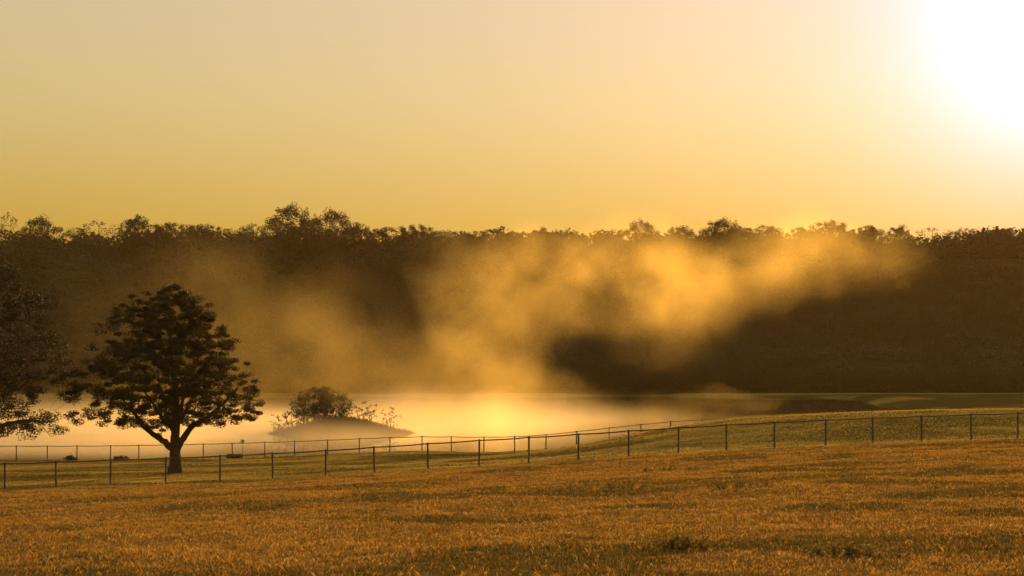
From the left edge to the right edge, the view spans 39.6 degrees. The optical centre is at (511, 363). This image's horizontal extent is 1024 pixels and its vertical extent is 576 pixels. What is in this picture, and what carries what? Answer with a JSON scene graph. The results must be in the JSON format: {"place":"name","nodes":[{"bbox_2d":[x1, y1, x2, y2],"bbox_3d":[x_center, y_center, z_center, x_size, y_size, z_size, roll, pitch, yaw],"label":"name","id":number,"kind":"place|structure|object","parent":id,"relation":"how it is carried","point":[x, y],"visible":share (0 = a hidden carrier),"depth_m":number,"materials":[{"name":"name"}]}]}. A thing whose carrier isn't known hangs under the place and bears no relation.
{"place":"outdoors","nodes":[
{"label":"outdoors","id":0,"kind":"place"},
{"bbox_2d":[266,418,415,435],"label":"island","id":1,"kind":"structure","parent":0,"point":[332,432],"depth_m":201.12,"materials":[{"name":"brown soil"}]},
{"bbox_2d":[269,414,291,431],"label":"island bush","id":2,"kind":"object","parent":1,"relation":"on","point":[277,416],"visible":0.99,"depth_m":203.91,"materials":[{"name":"brown plant"}]},
{"bbox_2d":[284,403,304,427],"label":"island bush","id":3,"kind":"object","parent":1,"relation":"on","point":[297,423],"visible":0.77,"depth_m":204.21,"materials":[{"name":"brown plant"}]},
{"bbox_2d":[290,386,353,422],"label":"island bush","id":4,"kind":"object","parent":1,"relation":"on","point":[318,409],"visible":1,"depth_m":202.49,"materials":[{"name":"green plant"}]},
{"bbox_2d":[269,416,412,434],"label":"island grass","id":5,"kind":"structure","parent":1,"relation":"on","point":[305,424],"depth_m":202.71,"materials":[{"name":"brown plant"}]},
{"bbox_2d":[350,401,376,420],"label":"island bush","id":6,"kind":"object","parent":1,"relation":"on","point":[368,412],"visible":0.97,"depth_m":205.64,"materials":[{"name":"brown plant"}]},
{"bbox_2d":[379,406,397,427],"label":"island bush","id":7,"kind":"object","parent":1,"relation":"on","point":[390,407],"visible":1,"depth_m":203.86,"materials":[{"name":"brown plant"}]},
{"bbox_2d":[0,396,895,459],"bbox_3d":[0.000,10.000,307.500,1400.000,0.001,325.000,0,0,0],"label":"pond water","id":8,"kind":"structure","parent":0,"point":[436,419],"depth_m":247.38,"materials":[{"name":"liquid"}]},
{"bbox_2d":[0,275,1023,575],"bbox_3d":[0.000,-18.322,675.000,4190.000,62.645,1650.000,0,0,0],"label":"ground","id":9,"kind":"structure","parent":0,"point":[928,397],"depth_m":88.75,"materials":[{"name":"plant"}]},
{"bbox_2d":[0,212,21,259],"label":"hill tree","id":10,"kind":"object","parent":9,"relation":"on","point":[4,245],"visible":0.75,"depth_m":639.88,"materials":[{"name":"brown plant"}]},
{"bbox_2d":[14,215,69,259],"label":"hill tree","id":11,"kind":"object","parent":9,"relation":"on","point":[40,241],"visible":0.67,"depth_m":651.28,"materials":[{"name":"brown plant"}]},
{"bbox_2d":[0,255,84,440],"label":"oak tree","id":12,"kind":"object","parent":9,"relation":"on","point":[8,381],"visible":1,"depth_m":102.20,"materials":[{"name":"green plant"}]},
{"bbox_2d":[63,455,77,460],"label":"shrub","id":13,"kind":"object","parent":9,"relation":"on","point":[71,457],"visible":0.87,"depth_m":145.75,"materials":[{"name":"green plant"}]},
{"bbox_2d":[56,227,97,255],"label":"hill tree","id":14,"kind":"object","parent":9,"relation":"on","point":[75,241],"visible":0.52,"depth_m":665.57,"materials":[{"name":"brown plant"}]},
{"bbox_2d":[77,220,124,256],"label":"hill tree","id":15,"kind":"object","parent":9,"relation":"on","point":[98,239],"visible":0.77,"depth_m":658.73,"materials":[{"name":"brown plant"}]},
{"bbox_2d":[114,455,129,458],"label":"shrub","id":16,"kind":"object","parent":9,"relation":"on","point":[120,457],"visible":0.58,"depth_m":143.83,"materials":[{"name":"green plant"}]},
{"bbox_2d":[114,214,157,260],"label":"hill tree","id":17,"kind":"object","parent":9,"relation":"on","point":[137,239],"visible":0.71,"depth_m":652.58,"materials":[{"name":"brown plant"}]},
{"bbox_2d":[59,283,264,473],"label":"oak tree","id":18,"kind":"object","parent":9,"relation":"on","point":[174,417],"visible":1,"depth_m":102.58,"materials":[{"name":"green plant"}]},
{"bbox_2d":[145,222,196,266],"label":"hill tree","id":19,"kind":"object","parent":9,"relation":"on","point":[178,236],"visible":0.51,"depth_m":645.77,"materials":[{"name":"brown plant"}]},
{"bbox_2d":[182,224,223,260],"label":"hill tree","id":20,"kind":"object","parent":9,"relation":"on","point":[208,234],"visible":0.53,"depth_m":646.30,"materials":[{"name":"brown plant"}]},
{"bbox_2d":[216,228,241,250],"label":"hill tree","id":21,"kind":"object","parent":9,"relation":"on","point":[229,230],"visible":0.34,"depth_m":665.87,"materials":[{"name":"brown plant"}]},
{"bbox_2d":[225,454,241,458],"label":"shrub","id":22,"kind":"object","parent":9,"relation":"on","point":[234,456],"visible":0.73,"depth_m":144.72,"materials":[{"name":"green plant"}]},
{"bbox_2d":[235,223,268,256],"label":"hill tree","id":23,"kind":"object","parent":9,"relation":"on","point":[253,235],"visible":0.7,"depth_m":653.73,"materials":[{"name":"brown plant"}]},
{"bbox_2d":[259,202,324,262],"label":"hill tree","id":24,"kind":"object","parent":9,"relation":"on","point":[300,231],"visible":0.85,"depth_m":635.52,"materials":[{"name":"green plant"}]},
{"bbox_2d":[298,206,362,261],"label":"hill tree","id":25,"kind":"object","parent":9,"relation":"on","point":[331,240],"visible":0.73,"depth_m":639.45,"materials":[{"name":"green plant"}]},
{"bbox_2d":[335,222,378,258],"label":"hill tree","id":26,"kind":"object","parent":9,"relation":"on","point":[364,233],"visible":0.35,"depth_m":646.93,"materials":[{"name":"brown plant"}]},
{"bbox_2d":[0,417,731,460],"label":"chain link fence","id":27,"kind":"object","parent":9,"relation":"on","point":[294,441],"visible":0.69,"depth_m":144.46,"materials":[{"name":"metal"}]},
{"bbox_2d":[359,227,413,257],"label":"hill tree","id":28,"kind":"object","parent":9,"relation":"on","point":[384,236],"visible":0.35,"depth_m":645.82,"materials":[{"name":"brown plant"}]},
{"bbox_2d":[394,224,436,259],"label":"hill tree","id":29,"kind":"object","parent":9,"relation":"on","point":[416,238],"visible":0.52,"depth_m":640.10,"materials":[{"name":"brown plant"}]},
{"bbox_2d":[423,230,467,264],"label":"hill tree","id":30,"kind":"object","parent":9,"relation":"on","point":[451,240],"visible":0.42,"depth_m":645.75,"materials":[{"name":"brown plant"}]},
{"bbox_2d":[461,230,498,249],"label":"hill tree","id":31,"kind":"object","parent":9,"relation":"on","point":[481,238],"visible":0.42,"depth_m":670.39,"materials":[{"name":"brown plant"}]},
{"bbox_2d":[493,230,529,252],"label":"hill tree","id":32,"kind":"object","parent":9,"relation":"on","point":[508,237],"visible":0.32,"depth_m":665.71,"materials":[{"name":"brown plant"}]},
{"bbox_2d":[0,225,1023,391],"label":"woodland","id":33,"kind":"object","parent":9,"relation":"on","point":[690,300],"visible":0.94,"depth_m":558.73,"materials":[{"name":"green plant"}]},
{"bbox_2d":[0,438,1023,575],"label":"field grass","id":34,"kind":"structure","parent":9,"relation":"on","point":[78,494],"depth_m":31.19,"materials":[{"name":"brown plant"}]},
{"bbox_2d":[0,412,1023,488],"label":"chain link fence","id":35,"kind":"object","parent":9,"relation":"on","point":[528,449],"visible":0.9,"depth_m":84.36,"materials":[{"name":"metal"}]},
{"bbox_2d":[524,226,555,258],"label":"hill tree","id":36,"kind":"object","parent":9,"relation":"on","point":[536,239],"visible":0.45,"depth_m":653.31,"materials":[{"name":"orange plant"}]},
{"bbox_2d":[555,234,589,265],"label":"hill tree","id":37,"kind":"object","parent":9,"relation":"on","point":[577,238],"visible":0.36,"depth_m":656.08,"materials":[{"name":"orange plant"}]},
{"bbox_2d":[558,479,655,490],"bbox_3d":[3.014,3.742,44.023,3.211,0.424,1.908,0,0,0],"label":"weed clump","id":38,"kind":"object","parent":9,"relation":"on","point":[611,487],"visible":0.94,"depth_m":43.99,"materials":[{"name":"green plant"}]},
{"bbox_2d":[591,233,623,257],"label":"hill tree","id":39,"kind":"object","parent":9,"relation":"on","point":[605,241],"visible":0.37,"depth_m":656.65,"materials":[{"name":"orange plant"}]},
{"bbox_2d":[614,219,664,258],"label":"hill tree","id":40,"kind":"object","parent":9,"relation":"on","point":[648,244],"visible":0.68,"depth_m":641.18,"materials":[{"name":"orange plant"}]},
{"bbox_2d":[635,464,702,472],"bbox_3d":[6.581,4.438,60.067,3.004,0.451,1.782,0,0,0],"label":"weed clump","id":41,"kind":"object","parent":9,"relation":"on","point":[645,469],"visible":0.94,"depth_m":59.89,"materials":[{"name":"green plant"}]},
{"bbox_2d":[627,531,715,551],"bbox_3d":[2.466,2.767,21.997,1.369,0.361,0.897,0,0,0],"label":"weed clump","id":42,"kind":"object","parent":9,"relation":"on","point":[678,539],"visible":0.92,"depth_m":21.93,"materials":[{"name":"green plant"}]},
{"bbox_2d":[662,225,699,255],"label":"hill tree","id":43,"kind":"object","parent":9,"relation":"on","point":[675,237],"visible":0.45,"depth_m":646.22,"materials":[{"name":"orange plant"}]},
{"bbox_2d":[693,217,753,260],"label":"hill tree","id":44,"kind":"object","parent":9,"relation":"on","point":[732,237],"visible":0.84,"depth_m":640.57,"materials":[{"name":"green plant"}]},
{"bbox_2d":[699,476,779,490],"bbox_3d":[6.572,3.448,41.058,2.602,0.502,1.605,0,0,0],"label":"weed clump","id":45,"kind":"object","parent":9,"relation":"on","point":[734,481],"visible":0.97,"depth_m":40.94,"materials":[{"name":"green plant"}]},
{"bbox_2d":[738,224,786,263],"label":"hill tree","id":46,"kind":"object","parent":9,"relation":"on","point":[769,232],"visible":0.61,"depth_m":645.76,"materials":[{"name":"orange plant"}]},
{"bbox_2d":[785,226,815,250],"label":"hill tree","id":47,"kind":"object","parent":9,"relation":"on","point":[800,233],"visible":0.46,"depth_m":650.23,"materials":[{"name":"orange plant"}]},
{"bbox_2d":[803,220,855,264],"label":"hill tree","id":48,"kind":"object","parent":9,"relation":"on","point":[833,231],"visible":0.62,"depth_m":635.91,"materials":[{"name":"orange plant"}]},
{"bbox_2d":[800,539,906,558],"bbox_3d":[4.868,2.673,20.568,1.551,0.292,1.043,0,0,0],"label":"weed clump","id":49,"kind":"object","parent":9,"relation":"on","point":[850,549],"visible":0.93,"depth_m":20.53,"materials":[{"name":"green plant"}]},
{"bbox_2d":[850,225,885,251],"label":"hill tree","id":50,"kind":"object","parent":9,"relation":"on","point":[869,230],"visible":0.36,"depth_m":658.83,"materials":[{"name":"brown plant"}]},
{"bbox_2d":[884,225,913,259],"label":"hill tree","id":51,"kind":"object","parent":9,"relation":"on","point":[900,232],"visible":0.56,"depth_m":647.31,"materials":[{"name":"brown plant"}]},
{"bbox_2d":[914,227,951,250],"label":"hill tree","id":52,"kind":"object","parent":9,"relation":"on","point":[931,235],"visible":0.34,"depth_m":660.51,"materials":[{"name":"brown plant"}]},
{"bbox_2d":[945,228,980,253],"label":"hill tree","id":53,"kind":"object","parent":9,"relation":"on","point":[966,235],"visible":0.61,"depth_m":653.55,"materials":[{"name":"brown plant"}]},
{"bbox_2d":[974,228,1023,259],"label":"hill tree","id":54,"kind":"object","parent":9,"relation":"on","point":[992,243],"visible":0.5,"depth_m":644.19,"materials":[{"name":"brown plant"}]},
{"bbox_2d":[0,0,1023,248],"label":"sky","id":55,"kind":"structure","parent":0,"point":[586,117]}
]}

